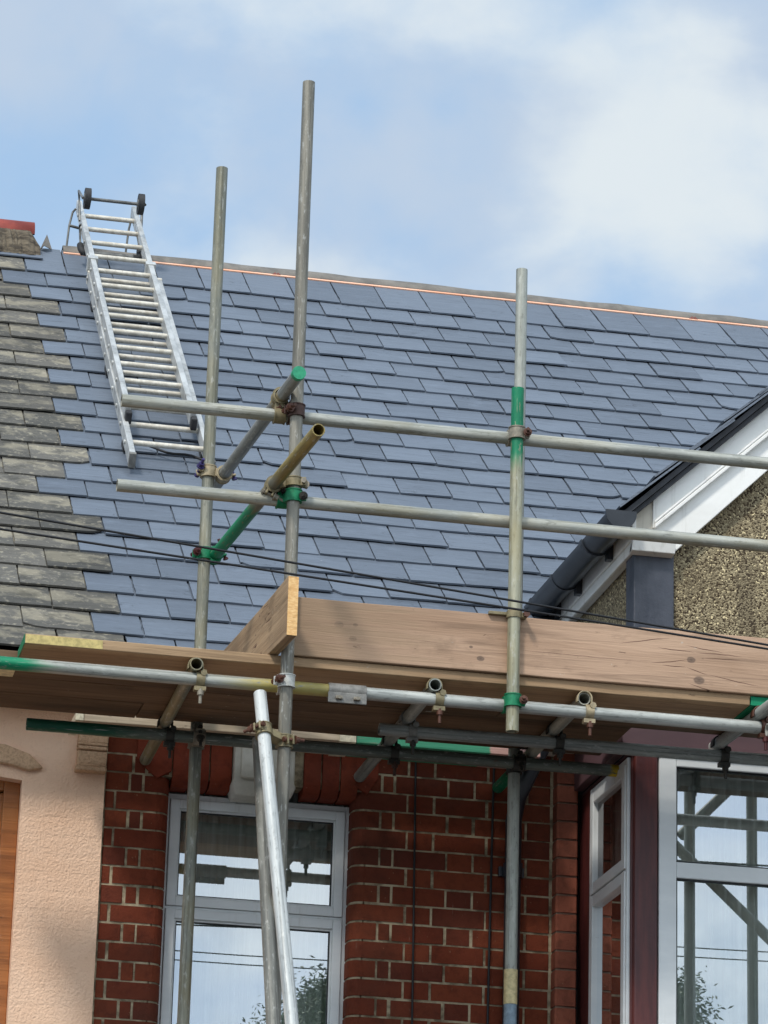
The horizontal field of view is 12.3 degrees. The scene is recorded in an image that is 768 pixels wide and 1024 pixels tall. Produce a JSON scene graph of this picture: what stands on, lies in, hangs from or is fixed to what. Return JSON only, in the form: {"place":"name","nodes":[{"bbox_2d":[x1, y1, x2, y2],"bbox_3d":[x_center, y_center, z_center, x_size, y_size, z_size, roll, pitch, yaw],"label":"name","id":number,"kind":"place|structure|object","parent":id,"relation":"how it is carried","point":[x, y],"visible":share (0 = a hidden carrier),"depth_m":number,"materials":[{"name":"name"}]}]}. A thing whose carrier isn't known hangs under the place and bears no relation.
{"place":"outdoors","nodes":[
{"label":"outdoors","id":0,"kind":"place"},
{"bbox_2d":[0,219,124,1023],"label":"rendered house","id":1,"kind":"structure","parent":0,"point":[52,785],"depth_m":14.38,"materials":[{"name":"paint"}]},
{"bbox_2d":[0,780,20,1023],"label":"window","id":2,"kind":"structure","parent":1,"relation":"in","point":[9,791],"depth_m":14.25,"materials":[{"name":"brown wood"}]},
{"bbox_2d":[0,0,767,320],"label":"sky","id":3,"kind":"structure","parent":0,"point":[606,151],"materials":[{"name":"blue"}]},
{"bbox_2d":[0,511,767,645],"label":"cable","id":4,"kind":"object","parent":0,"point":[350,572],"visible":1,"depth_m":12.02,"materials":[{"name":"black rubber"}]},
{"bbox_2d":[0,528,767,649],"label":"cable","id":5,"kind":"object","parent":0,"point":[346,582],"visible":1,"depth_m":12.01,"materials":[{"name":"black rubber"}]},
{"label":"ground","id":6,"kind":"structure","parent":0,"visible":0},
{"bbox_2d":[177,166,227,1023],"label":"scaffold upright","id":7,"kind":"object","parent":6,"relation":"on","point":[190,866],"visible":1,"depth_m":14.16,"materials":[{"name":"metal"}]},
{"bbox_2d":[187,725,205,749],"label":"coupler","id":8,"kind":"object","parent":7,"relation":"attached to","point":[199,739],"visible":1,"depth_m":13.88,"materials":[{"name":"grey metal"}]},
{"bbox_2d":[190,539,227,564],"bbox_3d":[-0.703,0.154,14.226,0.150,0.106,0.092,14,-22,-33],"label":"coupler","id":9,"kind":"object","parent":7,"relation":"attached to","point":[199,553],"visible":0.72,"depth_m":14.19,"materials":[{"name":"green metal"}]},
{"bbox_2d":[194,458,236,484],"bbox_3d":[-0.680,-0.171,14.338,0.172,0.104,0.084,11,-21,-26],"label":"coupler","id":10,"kind":"object","parent":7,"relation":"attached to","point":[204,469],"visible":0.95,"depth_m":14.31,"materials":[{"name":"metal"}]},
{"bbox_2d":[210,424,324,559],"bbox_3d":[-0.464,-0.053,13.534,0.048,0.048,1.615,7,-19,-15],"label":"return rail","id":11,"kind":"object","parent":7,"relation":"attached to","point":[294,459],"visible":0.77,"depth_m":13.29,"materials":[{"name":"metal"}]},
{"bbox_2d":[26,718,618,776],"bbox_3d":[-0.221,0.930,14.000,2.383,0.048,0.048,5,-19,-11],"label":"ledger","id":12,"kind":"object","parent":7,"relation":"attached to","point":[245,741],"visible":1,"depth_m":13.99,"materials":[{"name":"metal"}]},
{"bbox_2d":[157,715,176,757],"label":"coupler","id":13,"kind":"object","parent":12,"relation":"attached to","point":[169,743],"visible":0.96,"depth_m":13.86,"materials":[{"name":"grey metal"}]},
{"bbox_2d":[140,657,202,764],"bbox_3d":[-0.831,0.784,13.772,0.048,0.048,1.450,5,-19,-10],"label":"transom","id":14,"kind":"object","parent":12,"relation":"on","point":[177,699],"visible":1,"depth_m":13.66,"materials":[{"name":"metal"}]},
{"bbox_2d":[0,691,142,717],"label":"deck board","id":15,"kind":"object","parent":14,"relation":"on","point":[68,704],"visible":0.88,"depth_m":13.78,"materials":[{"name":"brown wood"}]},
{"bbox_2d":[0,676,292,713],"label":"deck board","id":16,"kind":"object","parent":14,"relation":"on","point":[102,691],"visible":0.56,"depth_m":13.61,"materials":[{"name":"brown wood"}]},
{"bbox_2d":[68,713,355,756],"bbox_3d":[-0.687,0.887,14.205,1.129,0.043,0.232,5,-19,-11],"label":"inside board","id":17,"kind":"object","parent":14,"relation":"on","point":[179,725],"visible":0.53,"depth_m":14.10,"materials":[{"name":"beige wood"}]},
{"bbox_2d":[381,736,400,775],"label":"coupler","id":18,"kind":"object","parent":12,"relation":"attached to","point":[394,761],"visible":0.89,"depth_m":14.03,"materials":[{"name":"grey metal"}]},
{"bbox_2d":[354,678,441,781],"bbox_3d":[0.046,0.868,13.946,0.048,0.048,1.440,5,-19,-11],"label":"transom","id":19,"kind":"object","parent":12,"relation":"on","point":[412,712],"visible":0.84,"depth_m":13.84,"materials":[{"name":"metal"}]},
{"bbox_2d":[0,650,499,716],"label":"deck board","id":20,"kind":"object","parent":19,"relation":"on","point":[10,653],"visible":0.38,"depth_m":13.51,"materials":[{"name":"brown wood"}]},
{"bbox_2d":[0,669,14,676],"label":"end plate","id":21,"kind":"object","parent":20,"relation":"attached to","point":[9,673],"visible":0.37,"depth_m":13.35,"materials":[{"name":"brown wood"}]},
{"bbox_2d":[136,703,601,755],"bbox_3d":[-0.030,0.844,14.021,1.886,0.041,0.226,5,-19,-11],"label":"deck board","id":22,"kind":"object","parent":19,"relation":"on","point":[248,718],"visible":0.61,"depth_m":13.94,"materials":[{"name":"brown wood"}]},
{"bbox_2d":[292,700,630,741],"bbox_3d":[0.288,0.801,13.866,1.341,0.041,0.226,5,-19,-11],"label":"deck board","id":23,"kind":"object","parent":19,"relation":"on","point":[354,712],"visible":0.52,"depth_m":13.85,"materials":[{"name":"brown wood"}]},
{"bbox_2d":[492,693,590,792],"bbox_3d":[0.615,0.924,14.065,0.048,0.048,1.422,5,-19,-10],"label":"transom","id":24,"kind":"object","parent":12,"relation":"on","point":[558,725],"visible":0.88,"depth_m":13.81,"materials":[{"name":"metal"}]},
{"bbox_2d":[18,633,749,718],"bbox_3d":[0.015,0.625,13.372,2.774,0.041,0.229,5,-19,-11],"label":"deck board","id":25,"kind":"object","parent":24,"relation":"on","point":[323,671],"visible":0.81,"depth_m":13.30,"materials":[{"name":"brown wood"}]},
{"bbox_2d":[224,576,298,654],"bbox_3d":[-0.485,0.509,13.488,0.042,0.229,1.103,7,-19,-15],"label":"toe board","id":26,"kind":"object","parent":25,"relation":"on","point":[270,628],"visible":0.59,"depth_m":13.16,"materials":[{"name":"brown wood"}]},
{"bbox_2d":[348,736,539,770],"bbox_3d":[0.238,0.975,14.388,0.760,0.041,0.227,5,-19,-11],"label":"inside board","id":27,"kind":"object","parent":24,"relation":"on","point":[361,740],"visible":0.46,"depth_m":14.29,"materials":[{"name":"green wood"}]},
{"bbox_2d":[272,80,314,1023],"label":"scaffold upright","id":28,"kind":"object","parent":6,"relation":"on","point":[295,439],"visible":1,"depth_m":13.43,"materials":[{"name":"metal"}]},
{"bbox_2d":[0,656,328,696],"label":"ledger","id":29,"kind":"object","parent":28,"relation":"attached to","point":[137,674],"visible":1,"depth_m":13.06,"materials":[{"name":"metal"}]},
{"bbox_2d":[186,658,206,703],"bbox_3d":[-0.693,0.625,13.114,0.072,0.173,0.059,5,-19,-11],"label":"coupler","id":30,"kind":"object","parent":29,"relation":"attached to","point":[199,687],"visible":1,"depth_m":13.09,"materials":[{"name":"metal"}]},
{"bbox_2d":[327,683,366,704],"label":"sleeve coupler","id":31,"kind":"object","parent":29,"relation":"attached to","point":[347,693],"visible":1,"depth_m":13.19,"materials":[{"name":"metal"}]},
{"bbox_2d":[243,720,304,749],"bbox_3d":[-0.402,0.816,13.015,0.223,0.080,0.091,14,-22,-33],"label":"coupler","id":32,"kind":"object","parent":28,"relation":"attached to","point":[279,739],"visible":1,"depth_m":13.00,"materials":[{"name":"metal"}]},
{"bbox_2d":[271,673,295,694],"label":"coupler","id":33,"kind":"object","parent":28,"relation":"attached to","point":[282,679],"visible":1,"depth_m":13.10,"materials":[{"name":"silver metal"}]},
{"bbox_2d":[261,475,309,501],"bbox_3d":[-0.368,-0.092,13.363,0.180,0.098,0.096,5,-19,-11],"label":"coupler","id":34,"kind":"object","parent":28,"relation":"attached to","point":[301,482],"visible":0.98,"depth_m":13.36,"materials":[{"name":"metal"}]},
{"bbox_2d":[275,487,307,508],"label":"coupler","id":35,"kind":"object","parent":28,"relation":"attached to","point":[293,493],"visible":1,"depth_m":13.33,"materials":[{"name":"green metal"}]},
{"bbox_2d":[281,402,305,424],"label":"coupler","id":36,"kind":"object","parent":28,"relation":"attached to","point":[293,408],"visible":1,"depth_m":13.44,"materials":[{"name":"brown metal"}]},
{"bbox_2d":[116,479,767,552],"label":"guard rail","id":37,"kind":"object","parent":28,"relation":"attached to","point":[418,513],"visible":1,"depth_m":13.51,"materials":[{"name":"metal"}]},
{"bbox_2d":[121,394,767,469],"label":"guard rail","id":38,"kind":"object","parent":28,"relation":"attached to","point":[417,429],"visible":1,"depth_m":13.61,"materials":[{"name":"metal"}]},
{"bbox_2d":[214,366,305,487],"bbox_3d":[-0.499,-0.317,13.861,0.053,0.053,1.293,7,-20,-15],"label":"return rail","id":39,"kind":"object","parent":38,"relation":"on","point":[295,378],"visible":0.88,"depth_m":13.83,"materials":[{"name":"metal"}]},
{"bbox_2d":[271,387,290,424],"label":"coupler","id":40,"kind":"object","parent":39,"relation":"attached to","point":[279,417],"visible":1,"depth_m":13.49,"materials":[{"name":"beige metal"}]},
{"bbox_2d":[294,597,767,697],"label":"toe board","id":41,"kind":"object","parent":28,"relation":"attached to","point":[426,638],"visible":0.82,"depth_m":13.39,"materials":[{"name":"brown wood"}]},
{"bbox_2d":[506,386,523,732],"bbox_3d":[0.497,0.172,13.464,0.048,1.367,0.048,5,-19,-11],"label":"scaffold upright","id":42,"kind":"object","parent":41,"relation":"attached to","point":[515,549],"visible":1,"depth_m":13.45,"materials":[{"name":"metal"}]},
{"bbox_2d":[488,610,529,619],"bbox_3d":[0.472,0.386,13.385,0.150,0.026,0.063,5,-19,-11],"label":"board clip","id":43,"kind":"object","parent":42,"relation":"attached to","point":[516,613],"visible":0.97,"depth_m":13.38,"materials":[{"name":"metal"}]},
{"bbox_2d":[501,692,527,713],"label":"coupler","id":44,"kind":"object","parent":42,"relation":"attached to","point":[516,699],"visible":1,"depth_m":13.26,"materials":[{"name":"green metal"}]},
{"bbox_2d":[505,425,531,446],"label":"coupler","id":45,"kind":"object","parent":42,"relation":"attached to","point":[521,431],"visible":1,"depth_m":13.60,"materials":[{"name":"silver metal"}]},
{"bbox_2d":[367,687,761,733],"bbox_3d":[0.647,0.746,13.374,1.606,0.049,0.048,6,-19,-11],"label":"ledger","id":46,"kind":"object","parent":42,"relation":"attached to","point":[563,710],"visible":1,"depth_m":13.37,"materials":[{"name":"metal"}]},
{"bbox_2d":[425,678,445,723],"bbox_3d":[0.192,0.709,13.284,0.072,0.173,0.059,5,-19,-11],"label":"coupler","id":47,"kind":"object","parent":46,"relation":"attached to","point":[438,707],"visible":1,"depth_m":13.27,"materials":[{"name":"metal"}]},
{"bbox_2d":[575,691,595,735],"bbox_3d":[0.759,0.762,13.394,0.072,0.173,0.059,5,-19,-11],"label":"coupler","id":48,"kind":"object","parent":46,"relation":"attached to","point":[588,720],"visible":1,"depth_m":13.38,"materials":[{"name":"metal"}]},
{"bbox_2d":[708,700,767,749],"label":"transom","id":49,"kind":"object","parent":46,"relation":"on","point":[723,740],"visible":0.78,"depth_m":13.77,"materials":[{"name":"metal"}]},
{"bbox_2d":[497,712,757,737],"bbox_3d":[1.975,0.885,13.973,3.096,0.041,0.226,5,-19,-11],"label":"deck board","id":50,"kind":"object","parent":49,"relation":"on","point":[623,724],"visible":0.28,"depth_m":13.85,"materials":[{"name":"brown wood"}]},
{"bbox_2d":[734,696,767,719],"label":"deck board","id":51,"kind":"object","parent":49,"relation":"on","point":[755,702],"visible":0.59,"depth_m":13.54,"materials":[{"name":"green wood"}]},
{"bbox_2d":[750,705,767,750],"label":"coupler","id":52,"kind":"object","parent":49,"relation":"attached to","point":[762,735],"visible":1,"depth_m":13.51,"materials":[{"name":"metal"}]},
{"bbox_2d":[765,723,767,735],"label":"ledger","id":53,"kind":"object","parent":52,"relation":"attached to","point":[766,730],"visible":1,"depth_m":13.47,"materials":[{"name":"metal"}]},
{"bbox_2d":[0,236,767,1023],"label":"brick house","id":54,"kind":"structure","parent":6,"relation":"on","point":[596,940],"depth_m":14.99,"materials":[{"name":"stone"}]},
{"bbox_2d":[66,188,215,467],"bbox_3d":[-1.287,-0.958,18.108,0.459,2.611,3.114,5,-19,-11],"label":"roof ladder","id":55,"kind":"object","parent":54,"relation":"on","point":[96,283],"visible":0.98,"depth_m":18.04,"materials":[{"name":"metal"}]},
{"bbox_2d":[150,447,201,459],"bbox_3d":[-0.981,-0.272,16.548,0.364,0.116,0.040,-1,-19,7],"label":"rope","id":56,"kind":"object","parent":54,"relation":"on","point":[180,454],"visible":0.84,"depth_m":16.54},
{"bbox_2d":[158,793,349,1023],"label":"window","id":57,"kind":"structure","parent":54,"relation":"in","point":[331,919],"depth_m":14.49,"materials":[{"name":"white plastic"}]},
{"bbox_2d":[169,792,347,1023],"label":"window pane","id":58,"kind":"structure","parent":54,"relation":"hanging from","point":[227,982],"depth_m":14.58,"materials":[{"name":"clear glass"}]},
{"bbox_2d":[411,762,416,1023],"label":"cable","id":59,"kind":"object","parent":54,"relation":"attached to","point":[413,921],"visible":0.87,"depth_m":14.52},
{"bbox_2d":[486,768,494,1023],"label":"cable","id":60,"kind":"object","parent":54,"relation":"attached to","point":[490,905],"visible":0.92,"depth_m":14.58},
{"bbox_2d":[588,757,630,1023],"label":"bay window","id":61,"kind":"structure","parent":54,"relation":"in","point":[609,892],"depth_m":14.17,"materials":[{"name":"white plastic"}]},
{"bbox_2d":[610,788,621,868],"bbox_3d":[0.953,2.345,14.048,0.029,2.800,0.470,5,-19,-11],"label":"window pane","id":62,"kind":"structure","parent":54,"relation":"hanging from","point":[615,838],"depth_m":14.54,"materials":[{"name":"clear glass"}]},
{"bbox_2d":[657,758,767,1023],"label":"bay window","id":63,"kind":"structure","parent":54,"relation":"in","point":[670,870],"depth_m":13.98,"materials":[{"name":"white plastic"}]},
{"bbox_2d":[677,770,767,1023],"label":"net curtain","id":64,"kind":"object","parent":54,"relation":"hanging from","point":[722,953],"visible":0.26,"depth_m":14.08,"materials":[{"name":"white fabric"}]},
{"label":"pavement","id":65,"kind":"structure","parent":0,"visible":0},
{"bbox_2d":[252,737,279,1023],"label":"raker","id":66,"kind":"object","parent":65,"relation":"on","point":[269,962],"visible":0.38,"depth_m":12.83,"materials":[{"name":"metal"}]},
{"bbox_2d":[254,689,298,1023],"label":"raker","id":67,"kind":"object","parent":65,"relation":"on","point":[289,998],"visible":1,"depth_m":12.56,"materials":[{"name":"metal"}]},
{"bbox_2d":[503,268,527,1023],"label":"scaffold upright","id":68,"kind":"object","parent":65,"relation":"on","point":[510,969],"visible":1,"depth_m":14.11,"materials":[{"name":"metal"}]},
{"bbox_2d":[506,750,526,774],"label":"coupler","id":69,"kind":"object","parent":68,"relation":"attached to","point":[519,766],"visible":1,"depth_m":14.12,"materials":[{"name":"grey metal"}]},
{"bbox_2d":[378,723,767,765],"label":"ledger","id":70,"kind":"object","parent":68,"relation":"attached to","point":[571,744],"visible":1,"depth_m":13.83,"materials":[{"name":"metal"}]},
{"bbox_2d":[399,711,418,754],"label":"coupler","id":71,"kind":"object","parent":70,"relation":"attached to","point":[412,739],"visible":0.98,"depth_m":13.70,"materials":[{"name":"grey metal"}]},
{"bbox_2d":[545,722,565,765],"bbox_3d":[0.668,0.906,13.828,0.072,0.173,0.059,5,-19,-11],"label":"coupler","id":72,"kind":"object","parent":70,"relation":"attached to","point":[559,750],"visible":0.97,"depth_m":13.81,"materials":[{"name":"grey metal"}]},
{"bbox_2d":[710,735,730,778],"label":"coupler","id":73,"kind":"object","parent":70,"relation":"attached to","point":[724,764],"visible":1,"depth_m":13.93,"materials":[{"name":"grey metal"}]}
]}

